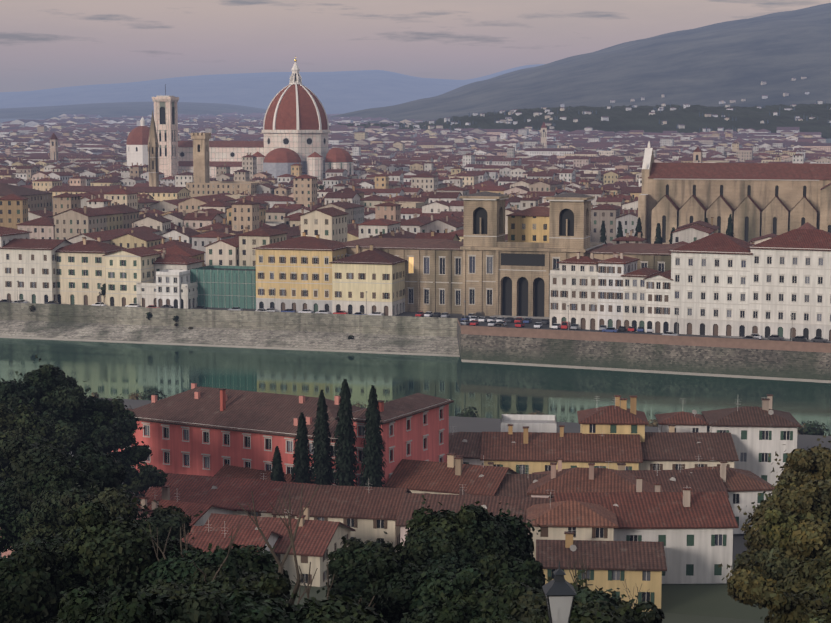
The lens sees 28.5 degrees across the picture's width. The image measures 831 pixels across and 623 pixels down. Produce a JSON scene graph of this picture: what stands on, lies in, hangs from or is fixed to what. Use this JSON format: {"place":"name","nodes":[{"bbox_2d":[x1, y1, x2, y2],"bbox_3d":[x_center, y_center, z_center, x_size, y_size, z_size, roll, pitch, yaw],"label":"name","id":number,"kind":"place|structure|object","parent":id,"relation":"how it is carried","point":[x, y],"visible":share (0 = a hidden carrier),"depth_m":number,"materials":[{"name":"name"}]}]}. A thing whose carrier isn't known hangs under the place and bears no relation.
{"place":"outdoors","nodes":[
{"label":"outdoors","id":0,"kind":"place"},
{"bbox_2d":[0,102,266,118],"bbox_3d":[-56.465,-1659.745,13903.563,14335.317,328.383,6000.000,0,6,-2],"label":"hills","id":1,"kind":"structure","parent":0,"point":[121,109],"depth_m":13340.41,"materials":[{"name":"blue"}]},
{"bbox_2d":[0,64,543,113],"bbox_3d":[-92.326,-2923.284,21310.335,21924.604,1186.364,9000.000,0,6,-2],"label":"mountain","id":2,"kind":"structure","parent":0,"point":[339,92],"depth_m":20021.34,"materials":[{"name":"blue"}]},
{"bbox_2d":[0,338,830,435],"bbox_3d":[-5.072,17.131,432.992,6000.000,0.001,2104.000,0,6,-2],"label":"water","id":3,"kind":"structure","parent":0,"point":[125,370],"depth_m":425.71,"materials":[{"name":"teal liquid"}]},
{"bbox_2d":[0,302,830,382],"bbox_3d":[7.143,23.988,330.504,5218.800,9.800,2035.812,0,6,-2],"label":"embankment","id":4,"kind":"structure","parent":0,"point":[692,355],"depth_m":482.30,"materials":[{"name":"stone"},{"name":"brick"}]},
{"bbox_2d":[0,119,830,622],"bbox_3d":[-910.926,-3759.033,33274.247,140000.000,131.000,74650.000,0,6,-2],"label":"ground","id":5,"kind":"structure","parent":0,"point":[698,603],"depth_m":197.87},
{"bbox_2d":[152,56,353,180],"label":"cathedral","id":6,"kind":"structure","parent":5,"relation":"on","point":[295,130],"depth_m":1308.54,"materials":[{"name":"stone"}]},
{"bbox_2d":[0,110,702,211],"bbox_3d":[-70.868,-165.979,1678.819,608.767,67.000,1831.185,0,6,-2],"label":"towers","id":7,"kind":"structure","parent":5,"relation":"on","point":[142,145],"depth_m":946.57,"materials":[{"name":"beige stone"}]},
{"bbox_2d":[29,184,734,339],"bbox_3d":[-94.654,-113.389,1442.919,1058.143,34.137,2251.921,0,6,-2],"label":"trees","id":8,"kind":"object","parent":5,"relation":"on","point":[659,238],"visible":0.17,"depth_m":614.33,"materials":[{"name":"green plant"}]},
{"bbox_2d":[0,383,801,611],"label":"foreground houses","id":9,"kind":"structure","parent":5,"relation":"on","point":[616,495],"depth_m":226.96,"materials":[{"name":"red brick"}]},
{"bbox_2d":[0,355,830,622],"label":"trees","id":10,"kind":"object","parent":5,"relation":"on","point":[79,542],"visible":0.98,"depth_m":82.28,"materials":[{"name":"green plant"}]},
{"bbox_2d":[0,112,830,266],"bbox_3d":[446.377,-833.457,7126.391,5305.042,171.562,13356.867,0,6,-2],"label":"city","id":11,"kind":"object","parent":5,"relation":"on","point":[409,183],"visible":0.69,"depth_m":1169.21},
{"bbox_2d":[0,226,830,340],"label":"riverfront buildings","id":12,"kind":"structure","parent":5,"relation":"on","point":[718,284],"depth_m":494.54,"materials":[{"name":"white paint"}]},
{"bbox_2d":[342,191,685,317],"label":"library building","id":13,"kind":"structure","parent":5,"relation":"on","point":[486,267],"depth_m":495.58,"materials":[{"name":"beige stone"}]},
{"bbox_2d":[542,560,576,622],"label":"street lamp","id":14,"kind":"object","parent":5,"relation":"on","point":[559,591],"visible":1,"depth_m":30.91,"materials":[{"name":"metal"}]},
{"bbox_2d":[330,3,830,122],"bbox_3d":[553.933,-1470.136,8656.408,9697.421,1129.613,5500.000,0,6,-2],"label":"mountain","id":15,"kind":"structure","parent":5,"relation":"on","point":[713,65],"depth_m":8086.42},
{"bbox_2d":[449,77,808,117],"bbox_3d":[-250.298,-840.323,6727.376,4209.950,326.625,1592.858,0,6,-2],"label":"distant houses","id":16,"kind":"structure","parent":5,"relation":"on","point":[721,101],"depth_m":7133.65,"materials":[{"name":"white stone"}]},
{"bbox_2d":[607,142,830,244],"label":"church","id":17,"kind":"structure","parent":5,"relation":"on","point":[755,200],"depth_m":651.27,"materials":[{"name":"beige stone"}]},
{"bbox_2d":[0,0,830,91],"label":"sky","id":18,"kind":"structure","parent":0,"point":[45,44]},
{"bbox_2d":[17,281,830,342],"bbox_3d":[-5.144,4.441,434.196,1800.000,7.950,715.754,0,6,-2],"label":"roads","id":19,"kind":"structure","parent":0,"point":[526,325],"depth_m":470.64,"materials":[{"name":"grey asphalt"}]},
{"bbox_2d":[0,299,827,342],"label":"cars","id":20,"kind":"object","parent":19,"relation":"on","point":[476,319],"visible":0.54,"depth_m":478.21,"materials":[{"name":"paint"}]},
{"bbox_2d":[329,103,830,138],"bbox_3d":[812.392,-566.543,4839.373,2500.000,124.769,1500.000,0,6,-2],"label":"hill","id":21,"kind":"structure","parent":0,"point":[621,118],"depth_m":4680.29,"materials":[{"name":"green plant"}]},
{"bbox_2d":[328,99,830,131],"bbox_3d":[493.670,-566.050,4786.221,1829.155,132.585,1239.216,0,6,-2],"label":"hillside houses","id":22,"kind":"structure","parent":21,"relation":"on","point":[508,120],"depth_m":4746.16,"materials":[{"name":"white stone"}]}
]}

